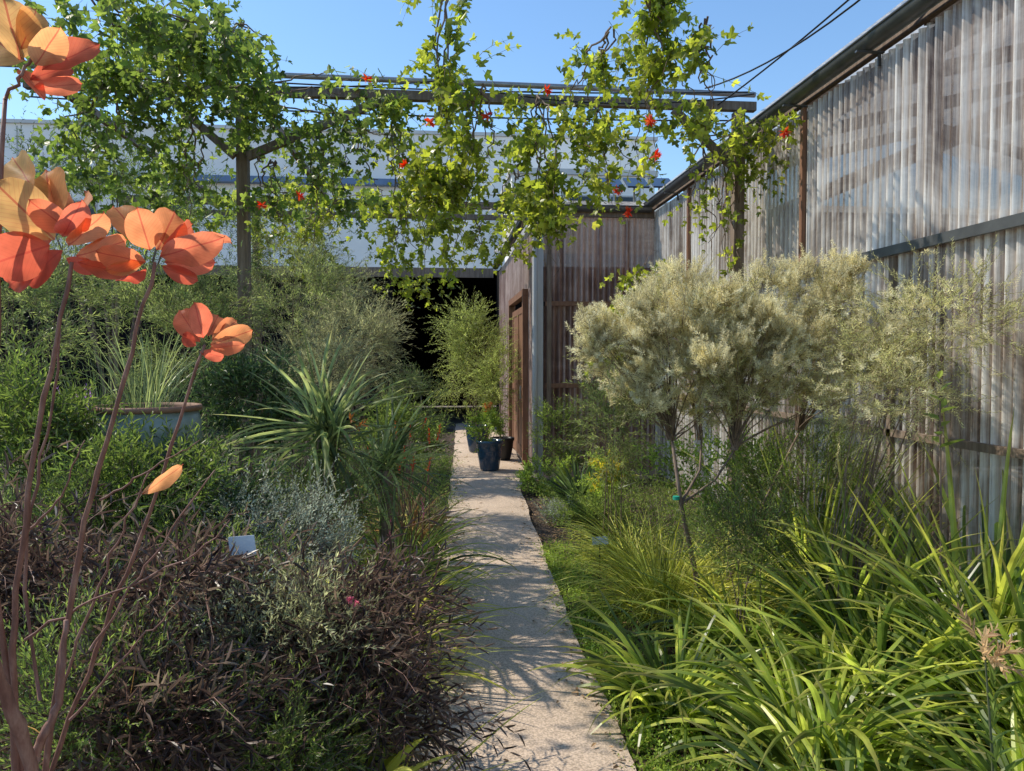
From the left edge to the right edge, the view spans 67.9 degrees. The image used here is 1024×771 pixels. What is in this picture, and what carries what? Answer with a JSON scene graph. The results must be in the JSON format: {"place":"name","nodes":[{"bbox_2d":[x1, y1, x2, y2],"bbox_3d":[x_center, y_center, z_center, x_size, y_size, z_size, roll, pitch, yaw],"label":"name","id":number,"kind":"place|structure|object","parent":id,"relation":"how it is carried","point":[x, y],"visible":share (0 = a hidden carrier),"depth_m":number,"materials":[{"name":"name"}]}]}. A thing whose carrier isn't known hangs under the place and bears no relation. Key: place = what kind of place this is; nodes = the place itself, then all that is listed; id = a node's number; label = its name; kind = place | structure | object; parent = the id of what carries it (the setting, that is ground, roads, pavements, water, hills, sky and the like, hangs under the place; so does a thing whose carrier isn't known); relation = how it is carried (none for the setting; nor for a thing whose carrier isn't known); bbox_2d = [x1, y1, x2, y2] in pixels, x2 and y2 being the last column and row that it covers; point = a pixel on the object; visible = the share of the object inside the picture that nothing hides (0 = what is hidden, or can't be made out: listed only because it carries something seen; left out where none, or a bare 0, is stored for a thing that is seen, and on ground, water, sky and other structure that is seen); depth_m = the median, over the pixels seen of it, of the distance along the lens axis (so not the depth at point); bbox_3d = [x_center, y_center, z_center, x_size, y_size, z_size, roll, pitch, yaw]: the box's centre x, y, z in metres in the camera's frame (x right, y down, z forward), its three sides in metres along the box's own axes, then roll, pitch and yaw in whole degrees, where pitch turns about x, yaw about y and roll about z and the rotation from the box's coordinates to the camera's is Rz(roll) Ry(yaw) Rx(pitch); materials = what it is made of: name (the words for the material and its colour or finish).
{"place":"outdoors","nodes":[
{"label":"outdoors","id":0,"kind":"place"},
{"bbox_2d":[0,429,454,770],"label":"planting bed","id":1,"kind":"object","parent":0,"point":[449,438],"visible":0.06,"depth_m":10.21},
{"bbox_2d":[0,328,138,707],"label":"leafy shrub","id":2,"kind":"object","parent":1,"relation":"on","point":[8,421],"visible":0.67,"depth_m":3.38,"materials":[{"name":"green plant"}]},
{"bbox_2d":[0,226,139,536],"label":"leafy shrub","id":3,"kind":"object","parent":1,"relation":"on","point":[45,290],"visible":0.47,"depth_m":4.91,"materials":[{"name":"green plant"}]},
{"bbox_2d":[0,106,152,451],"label":"evergreen shrub","id":4,"kind":"object","parent":1,"relation":"on","point":[49,297],"visible":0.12,"depth_m":9.97,"materials":[{"name":"green plant"}]},
{"bbox_2d":[0,379,152,676],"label":"salvia shrub","id":5,"kind":"object","parent":1,"relation":"on","point":[81,433],"visible":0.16,"depth_m":3.53,"materials":[{"name":"green plant"}]},
{"bbox_2d":[0,440,166,770],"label":"leafy shrub","id":6,"kind":"object","parent":1,"relation":"on","point":[8,557],"visible":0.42,"depth_m":2.41,"materials":[{"name":"purple plant"}]},
{"bbox_2d":[0,420,219,680],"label":"leafy shrub","id":7,"kind":"object","parent":1,"relation":"on","point":[117,505],"visible":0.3,"depth_m":3.04,"materials":[{"name":"green plant"}]},
{"bbox_2d":[5,102,214,403],"bbox_3d":[-4.424,-0.836,8.302,2.309,4.294,1.891,0,2,-5],"label":"leafy tree","id":8,"kind":"object","parent":1,"relation":"on","point":[134,163],"visible":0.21,"depth_m":8.31,"materials":[{"name":"green plant"}]},
{"bbox_2d":[0,0,252,770],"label":"flowering plant","id":9,"kind":"object","parent":1,"relation":"on","point":[37,214],"visible":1,"depth_m":1.25,"materials":[{"name":"plant"}]},
{"bbox_2d":[0,403,266,670],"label":"leafy shrub","id":10,"kind":"object","parent":1,"relation":"on","point":[121,446],"visible":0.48,"depth_m":3.19,"materials":[{"name":"green plant"}]},
{"bbox_2d":[0,316,272,587],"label":"rush clump","id":11,"kind":"object","parent":1,"relation":"on","point":[131,401],"visible":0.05,"depth_m":5.24,"materials":[{"name":"green plant"}]},
{"bbox_2d":[91,402,202,646],"bbox_3d":[-1.798,0.782,3.777,0.502,1.373,0.502,0,2,-5],"label":"plant pot","id":12,"kind":"object","parent":1,"relation":"on","point":[191,412],"visible":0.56,"depth_m":3.58,"materials":[{"name":"ceramic"}]},
{"bbox_2d":[60,321,208,407],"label":"potted rush","id":13,"kind":"object","parent":12,"relation":"in","point":[133,396],"visible":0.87,"depth_m":3.70,"materials":[{"name":"green plant"}]},
{"bbox_2d":[0,492,306,768],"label":"twiggy shrub","id":14,"kind":"object","parent":1,"relation":"on","point":[211,564],"visible":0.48,"depth_m":2.35,"materials":[{"name":"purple plant"}]},
{"bbox_2d":[0,539,331,770],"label":"leafy shrub","id":15,"kind":"object","parent":1,"relation":"on","point":[31,704],"visible":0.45,"depth_m":1.94,"materials":[{"name":"green plant"}]},
{"bbox_2d":[0,591,333,770],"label":"twiggy shrub","id":16,"kind":"object","parent":1,"relation":"on","point":[204,717],"visible":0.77,"depth_m":1.94,"materials":[{"name":"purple plant"}]},
{"bbox_2d":[55,418,305,583],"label":"leafy shrub","id":17,"kind":"object","parent":1,"relation":"on","point":[253,483],"visible":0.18,"depth_m":3.47,"materials":[{"name":"green plant"}]},
{"bbox_2d":[73,251,289,434],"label":"evergreen shrub","id":18,"kind":"object","parent":1,"relation":"on","point":[178,304],"visible":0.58,"depth_m":5.83,"materials":[{"name":"green plant"}]},
{"bbox_2d":[0,424,376,752],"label":"dark ground cover","id":19,"kind":"object","parent":1,"relation":"on","point":[229,471],"visible":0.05,"depth_m":9.69,"materials":[{"name":"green plant"}]},
{"bbox_2d":[87,155,308,443],"bbox_3d":[-4.038,-0.832,9.600,3.010,4.194,2.169,0,2,-5],"label":"evergreen shrub","id":20,"kind":"object","parent":1,"relation":"on","point":[231,235],"visible":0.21,"depth_m":9.52,"materials":[{"name":"green plant"}]},
{"bbox_2d":[122,547,308,770],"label":"shrub","id":21,"kind":"object","parent":1,"relation":"on","point":[246,599],"visible":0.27,"depth_m":2.42,"materials":[{"name":"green plant"}]},
{"bbox_2d":[71,489,369,763],"bbox_3d":[-1.070,0.951,2.914,1.107,1.097,0.834,-1,2,-19],"label":"leafy shrub","id":22,"kind":"object","parent":1,"relation":"on","point":[165,525],"visible":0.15,"depth_m":2.95,"materials":[{"name":"green plant"}]},
{"bbox_2d":[157,444,300,576],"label":"silver shrub","id":23,"kind":"object","parent":1,"relation":"on","point":[210,510],"visible":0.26,"depth_m":3.42,"materials":[{"name":"green plant"}]},
{"bbox_2d":[0,448,468,769],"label":"leafy ground cover","id":24,"kind":"object","parent":1,"relation":"on","point":[439,470],"visible":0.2,"depth_m":8.39,"materials":[{"name":"green plant"}]},
{"bbox_2d":[163,339,314,493],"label":"leafy shrub","id":25,"kind":"object","parent":1,"relation":"on","point":[238,375],"visible":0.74,"depth_m":4.60,"materials":[{"name":"green plant"}]},
{"bbox_2d":[228,535,255,752],"bbox_3d":[-0.899,1.004,2.561,0.098,1.014,0.020,0,2,7],"label":"plant tag","id":26,"kind":"object","parent":1,"relation":"on","point":[245,544],"visible":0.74,"depth_m":2.54,"materials":[{"name":"white plastic"}]},
{"bbox_2d":[65,597,430,770],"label":"leafy shrub","id":27,"kind":"object","parent":1,"relation":"on","point":[295,715],"visible":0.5,"depth_m":2.18,"materials":[{"name":"green plant"}]},
{"bbox_2d":[132,525,415,768],"bbox_3d":[-0.747,0.973,2.524,0.866,1.081,0.924,0,2,-5],"label":"leafy shrub","id":28,"kind":"object","parent":1,"relation":"on","point":[310,612],"visible":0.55,"depth_m":2.38,"materials":[{"name":"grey plant"}]},
{"bbox_2d":[195,452,375,593],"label":"silver shrub","id":29,"kind":"object","parent":1,"relation":"on","point":[307,513],"visible":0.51,"depth_m":3.40,"materials":[{"name":"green plant"}]},
{"bbox_2d":[204,229,368,493],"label":"feathery shrub","id":30,"kind":"object","parent":1,"relation":"on","point":[313,272],"visible":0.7,"depth_m":7.76,"materials":[{"name":"green plant"}]},
{"bbox_2d":[224,207,390,482],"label":"feathery shrub","id":31,"kind":"object","parent":1,"relation":"on","point":[300,284],"visible":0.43,"depth_m":9.58,"materials":[{"name":"green plant"}]},
{"bbox_2d":[237,297,389,559],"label":"leafy shrub","id":32,"kind":"object","parent":1,"relation":"on","point":[349,351],"visible":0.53,"depth_m":5.74,"materials":[{"name":"green plant"}]},
{"bbox_2d":[144,506,497,770],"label":"bronze shrub","id":33,"kind":"object","parent":1,"relation":"on","point":[378,580],"visible":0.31,"depth_m":2.65,"materials":[{"name":"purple plant"}]},
{"bbox_2d":[215,308,435,584],"bbox_3d":[-1.115,0.508,4.396,1.235,1.880,1.396,1,2,19],"label":"spiky cordyline","id":34,"kind":"object","parent":1,"relation":"on","point":[328,423],"visible":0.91,"depth_m":4.24,"materials":[{"name":"green plant"}]},
{"bbox_2d":[256,430,415,572],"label":"leafy shrub","id":35,"kind":"object","parent":1,"relation":"on","point":[342,483],"visible":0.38,"depth_m":4.13,"materials":[{"name":"green plant"}]},
{"bbox_2d":[262,283,422,521],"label":"feathery shrub","id":36,"kind":"object","parent":1,"relation":"on","point":[382,332],"visible":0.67,"depth_m":7.34,"materials":[{"name":"green plant"}]},
{"bbox_2d":[310,263,414,468],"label":"feathery shrub","id":37,"kind":"object","parent":1,"relation":"on","point":[361,360],"visible":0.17,"depth_m":10.80,"materials":[{"name":"green plant"}]},
{"bbox_2d":[206,557,530,770],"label":"bronze shrub","id":38,"kind":"object","parent":1,"relation":"on","point":[407,691],"visible":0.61,"depth_m":2.38,"materials":[{"name":"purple plant"}]},
{"bbox_2d":[288,713,455,770],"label":"rosette plant","id":39,"kind":"object","parent":1,"relation":"on","point":[392,764],"visible":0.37,"depth_m":2.28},
{"bbox_2d":[298,375,478,586],"bbox_3d":[-0.799,0.675,4.962,1.168,1.508,1.248,0,2,-5],"label":"spiky cordyline","id":40,"kind":"object","parent":1,"relation":"on","point":[389,458],"visible":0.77,"depth_m":4.92,"materials":[{"name":"green plant"}]},
{"bbox_2d":[269,497,533,688],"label":"flax clump","id":41,"kind":"object","parent":1,"relation":"on","point":[420,571],"visible":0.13,"depth_m":4.16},
{"bbox_2d":[342,384,461,542],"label":"leafy shrub","id":42,"kind":"object","parent":1,"relation":"on","point":[406,416],"visible":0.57,"depth_m":6.46,"materials":[{"name":"green plant"}]},
{"bbox_2d":[366,357,461,490],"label":"feathery shrub","id":43,"kind":"object","parent":1,"relation":"on","point":[408,385],"visible":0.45,"depth_m":9.08,"materials":[{"name":"green plant"}]},
{"bbox_2d":[336,418,493,554],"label":"flax clump","id":44,"kind":"object","parent":1,"relation":"on","point":[415,514],"visible":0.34,"depth_m":6.56,"materials":[{"name":"green plant"}]},
{"bbox_2d":[301,539,528,740],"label":"flax clump","id":45,"kind":"object","parent":1,"relation":"on","point":[466,673],"visible":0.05,"depth_m":3.58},
{"bbox_2d":[288,691,542,770],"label":"grass tuft","id":46,"kind":"object","parent":1,"relation":"on","point":[469,755],"visible":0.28,"depth_m":2.63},
{"bbox_2d":[313,424,525,605],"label":"flax clump","id":47,"kind":"object","parent":1,"relation":"on","point":[370,540],"visible":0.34,"depth_m":5.21,"materials":[{"name":"green plant"}]},
{"bbox_2d":[0,0,859,536],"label":"pergola","id":48,"kind":"object","parent":1,"relation":"on","point":[246,248],"visible":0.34,"depth_m":6.42,"materials":[{"name":"black wood"}]},
{"bbox_2d":[0,0,434,259],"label":"climbing vine","id":49,"kind":"object","parent":48,"relation":"attached to","point":[158,36],"visible":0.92,"depth_m":5.27,"materials":[{"name":"green plant"}]},
{"bbox_2d":[183,172,529,310],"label":"climbing vine","id":50,"kind":"object","parent":48,"relation":"attached to","point":[386,255],"visible":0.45,"depth_m":10.57,"materials":[{"name":"green plant"}]},
{"bbox_2d":[344,0,553,296],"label":"climbing vine","id":51,"kind":"object","parent":48,"relation":"attached to","point":[456,182],"visible":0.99,"depth_m":5.60,"materials":[{"name":"green plant"}]},
{"bbox_2d":[477,84,672,276],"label":"climbing vine","id":52,"kind":"object","parent":48,"relation":"hanging from","point":[542,203],"visible":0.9,"depth_m":6.07,"materials":[{"name":"green plant"}]},
{"bbox_2d":[554,0,790,212],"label":"climbing vine","id":53,"kind":"object","parent":48,"relation":"hanging from","point":[659,20],"visible":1,"depth_m":5.25,"materials":[{"name":"green plant"}]},
{"bbox_2d":[662,97,807,282],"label":"climbing vine","id":54,"kind":"object","parent":48,"relation":"attached to","point":[738,151],"visible":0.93,"depth_m":6.33,"materials":[{"name":"green plant"}]},
{"bbox_2d":[0,406,867,594],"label":"ground","id":55,"kind":"structure","parent":0,"point":[453,420],"depth_m":20.73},
{"bbox_2d":[0,264,501,430],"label":"shade house","id":56,"kind":"structure","parent":55,"relation":"on","point":[486,283],"depth_m":17.72,"materials":[{"name":"black fabric"}]},
{"bbox_2d":[0,119,657,269],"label":"warehouse building","id":57,"kind":"structure","parent":55,"relation":"on","point":[358,246],"depth_m":31.24,"materials":[{"name":"grey paint"}]},
{"bbox_2d":[499,167,657,265],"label":"annex building","id":58,"kind":"structure","parent":55,"relation":"on","point":[627,195],"depth_m":27.16,"materials":[{"name":"grey paint"}]},
{"bbox_2d":[492,0,1023,617],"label":"shed","id":59,"kind":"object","parent":55,"relation":"on","point":[910,128],"visible":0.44,"depth_m":4.87,"materials":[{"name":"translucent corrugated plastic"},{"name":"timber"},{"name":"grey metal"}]},
{"bbox_2d":[512,307,521,456],"bbox_3d":[0.083,-0.066,12.217,0.087,2.320,1.900,0,2,-5],"label":"door","id":60,"kind":"structure","parent":59,"relation":"in","point":[517,321],"depth_m":12.37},
{"bbox_2d":[581,250,679,394],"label":"climbing vine","id":61,"kind":"object","parent":59,"relation":"attached to","point":[629,278],"visible":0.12,"depth_m":8.64,"materials":[{"name":"green plant"}]},
{"bbox_2d":[0,0,921,201],"label":"sky","id":62,"kind":"structure","parent":0,"point":[314,35],"materials":[{"name":"blue"}]},
{"bbox_2d":[413,423,635,770],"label":"path","id":63,"kind":"structure","parent":0,"point":[553,734],"depth_m":3.96,"materials":[{"name":"concrete"}]},
{"bbox_2d":[465,424,488,452],"bbox_3d":[-0.569,0.879,12.641,0.432,0.450,0.432,0,2,-5],"label":"plant pot","id":64,"kind":"object","parent":63,"relation":"on","point":[472,445],"visible":0.35,"depth_m":12.50,"materials":[{"name":"blue ceramic"}]},
{"bbox_2d":[423,282,517,425],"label":"potted shrub","id":65,"kind":"object","parent":64,"relation":"in","point":[460,329],"visible":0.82,"depth_m":12.21,"materials":[{"name":"green plant"}]},
{"bbox_2d":[476,439,503,470],"bbox_3d":[-0.311,0.967,10.558,0.389,0.420,0.389,0,2,-5],"label":"plant pot","id":66,"kind":"object","parent":63,"relation":"on","point":[489,453],"visible":0.96,"depth_m":10.42,"materials":[{"name":"blue ceramic"}]},
{"bbox_2d":[460,396,511,452],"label":"potted shrub","id":67,"kind":"object","parent":66,"relation":"in","point":[488,416],"visible":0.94,"depth_m":10.50,"materials":[{"name":"green plant"}]},
{"bbox_2d":[491,436,513,460],"bbox_3d":[-0.146,0.968,11.679,0.367,0.340,0.367,0,2,-5],"label":"plant pot","id":68,"kind":"object","parent":63,"relation":"on","point":[507,446],"visible":0.5,"depth_m":11.56,"materials":[{"name":"black plastic"}]},
{"bbox_2d":[458,324,521,438],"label":"potted shrub","id":69,"kind":"object","parent":68,"relation":"in","point":[489,389],"visible":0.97,"depth_m":11.55,"materials":[{"name":"green plant"}]},
{"bbox_2d":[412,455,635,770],"bbox_3d":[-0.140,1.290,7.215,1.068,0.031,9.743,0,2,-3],"label":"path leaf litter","id":70,"kind":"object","parent":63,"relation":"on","point":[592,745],"visible":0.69,"depth_m":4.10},
{"bbox_2d":[521,479,1001,770],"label":"planting bed","id":71,"kind":"object","parent":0,"point":[541,529],"visible":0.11,"depth_m":6.33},
{"bbox_2d":[506,449,577,496],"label":"round bush","id":72,"kind":"object","parent":71,"relation":"on","point":[527,474],"visible":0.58,"depth_m":8.97,"materials":[{"name":"green plant"}]},
{"bbox_2d":[533,496,582,522],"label":"silver mat plant","id":73,"kind":"object","parent":71,"relation":"on","point":[551,509],"visible":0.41,"depth_m":7.47,"materials":[{"name":"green plant"}]},
{"bbox_2d":[522,392,596,477],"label":"leafy shrub","id":74,"kind":"object","parent":71,"relation":"on","point":[549,420],"visible":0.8,"depth_m":9.46,"materials":[{"name":"green plant"}]},
{"bbox_2d":[532,444,629,501],"bbox_3d":[0.724,0.898,8.069,1.112,0.663,1.179,0,2,-5],"label":"spiky rosette","id":75,"kind":"object","parent":71,"relation":"on","point":[565,486],"visible":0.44,"depth_m":7.99,"materials":[{"name":"green plant"}]},
{"bbox_2d":[542,479,641,552],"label":"bush","id":76,"kind":"object","parent":71,"relation":"on","point":[575,509],"visible":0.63,"depth_m":6.42,"materials":[{"name":"green plant"}]},
{"bbox_2d":[570,446,638,504],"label":"variegated shrub","id":77,"kind":"object","parent":71,"relation":"on","point":[600,484],"visible":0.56,"depth_m":7.30,"materials":[{"name":"green plant"}]},
{"bbox_2d":[551,357,688,547],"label":"leafy shrub","id":78,"kind":"object","parent":71,"relation":"on","point":[606,411],"visible":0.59,"depth_m":6.04,"materials":[{"name":"green plant"}]},
{"bbox_2d":[550,496,699,576],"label":"fine grass clump","id":79,"kind":"object","parent":71,"relation":"on","point":[597,548],"visible":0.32,"depth_m":5.80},
{"bbox_2d":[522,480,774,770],"bbox_3d":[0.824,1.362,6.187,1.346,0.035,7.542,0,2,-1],"label":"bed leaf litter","id":80,"kind":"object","parent":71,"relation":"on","point":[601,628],"visible":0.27,"depth_m":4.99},
{"bbox_2d":[532,536,768,770],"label":"path edge ground cover","id":81,"kind":"object","parent":71,"relation":"on","point":[555,566],"visible":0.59,"depth_m":3.52,"materials":[{"name":"green plant"}]},
{"bbox_2d":[527,585,806,770],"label":"strap leaf plant","id":82,"kind":"object","parent":71,"relation":"on","point":[619,680],"visible":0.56,"depth_m":3.42,"materials":[{"name":"plant"}]},
{"bbox_2d":[530,473,808,659],"bbox_3d":[0.984,1.116,4.663,1.898,1.089,1.904,0,2,-5],"label":"fine grass clump","id":83,"kind":"object","parent":71,"relation":"on","point":[667,566],"visible":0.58,"depth_m":4.61,"materials":[{"name":"plant"}]},
{"bbox_2d":[623,420,800,579],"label":"leafy shrub","id":84,"kind":"object","parent":71,"relation":"on","point":[653,456],"visible":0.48,"depth_m":5.33,"materials":[{"name":"green plant"}]},
{"bbox_2d":[603,523,843,660],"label":"fine grass clump","id":85,"kind":"object","parent":71,"relation":"on","point":[685,589],"visible":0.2,"depth_m":4.35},
{"bbox_2d":[652,455,817,656],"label":"leafy shrub","id":86,"kind":"object","parent":71,"relation":"on","point":[751,527],"visible":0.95,"depth_m":3.93,"materials":[{"name":"green plant"}]},
{"bbox_2d":[563,239,918,607],"bbox_3d":[1.246,0.302,4.221,1.988,2.317,1.114,0,2,-5],"label":"cream plumed shrub","id":87,"kind":"object","parent":71,"relation":"on","point":[729,323],"visible":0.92,"depth_m":4.09,"materials":[{"name":"beige plant"}]},
{"bbox_2d":[525,468,1008,770],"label":"bed ground cover","id":88,"kind":"object","parent":71,"relation":"on","point":[637,498],"visible":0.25,"depth_m":6.29,"materials":[{"name":"green plant"}]},
{"bbox_2d":[613,541,921,706],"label":"strap leaf plant","id":89,"kind":"object","parent":71,"relation":"on","point":[781,627],"visible":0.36,"depth_m":3.84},
{"bbox_2d":[708,399,905,559],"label":"leafy shrub","id":90,"kind":"object","parent":71,"relation":"on","point":[806,440],"visible":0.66,"depth_m":4.81,"materials":[{"name":"green plant"}]},
{"bbox_2d":[608,586,1023,770],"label":"strap leaf plant","id":91,"kind":"object","parent":71,"relation":"on","point":[797,687],"visible":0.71,"depth_m":2.91,"materials":[{"name":"plant"}]},
{"bbox_2d":[677,673,971,770],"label":"strap leaf plant","id":92,"kind":"object","parent":71,"relation":"on","point":[852,747],"visible":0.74,"depth_m":2.58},
{"bbox_2d":[675,410,975,608],"bbox_3d":[1.885,0.736,4.855,1.671,1.396,1.972,1,2,20],"label":"rush clump","id":93,"kind":"object","parent":71,"relation":"on","point":[826,525],"visible":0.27,"depth_m":4.64,"materials":[{"name":"green plant"}]},
{"bbox_2d":[663,511,1023,770],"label":"strap leaf plant","id":94,"kind":"object","parent":71,"relation":"on","point":[857,628],"visible":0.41,"depth_m":3.32,"materials":[{"name":"plant"}]},
{"bbox_2d":[694,447,1018,667],"bbox_3d":[1.898,0.919,3.980,2.082,1.097,2.060,0,2,-5],"label":"strap leaf plant","id":95,"kind":"object","parent":71,"relation":"on","point":[817,554],"visible":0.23,"depth_m":3.93,"materials":[{"name":"plant"}]},
{"bbox_2d":[777,309,1000,626],"bbox_3d":[1.871,0.545,3.788,1.076,1.848,0.854,0,2,-5],"label":"plume shrub","id":96,"kind":"object","parent":71,"relation":"on","point":[875,381],"visible":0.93,"depth_m":3.69,"materials":[{"name":"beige plant"}]},
{"bbox_2d":[757,406,1023,676],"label":"strap leaf plant","id":97,"kind":"object","parent":71,"relation":"on","point":[1000,587],"visible":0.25,"depth_m":3.70,"materials":[{"name":"plant"}]},
{"bbox_2d":[780,478,1023,770],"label":"strap leaf plant","id":98,"kind":"object","parent":71,"relation":"on","point":[945,620],"visible":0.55,"depth_m":2.98,"materials":[{"name":"plant"}]},
{"bbox_2d":[793,231,1023,595],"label":"plume shrub","id":99,"kind":"object","parent":71,"relation":"on","point":[913,322],"visible":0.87,"depth_m":3.73,"materials":[{"name":"beige plant"}]},
{"bbox_2d":[797,657,1023,770],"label":"strap leaf plant","id":100,"kind":"object","parent":71,"relation":"on","point":[980,760],"visible":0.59,"depth_m":2.58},
{"bbox_2d":[924,370,965,603],"bbox_3d":[1.972,0.703,3.517,0.127,1.550,0.202,0,2,5],"label":"broad leaf sapling","id":101,"kind":"object","parent":71,"relation":"on","point":[943,403],"visible":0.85,"depth_m":3.52,"materials":[{"name":"plant"}]},
{"bbox_2d":[952,602,1023,770],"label":"bronze bract plant","id":102,"kind":"object","parent":71,"relation":"on","point":[994,660],"visible":1,"depth_m":2.17,"materials":[{"name":"green plant"}]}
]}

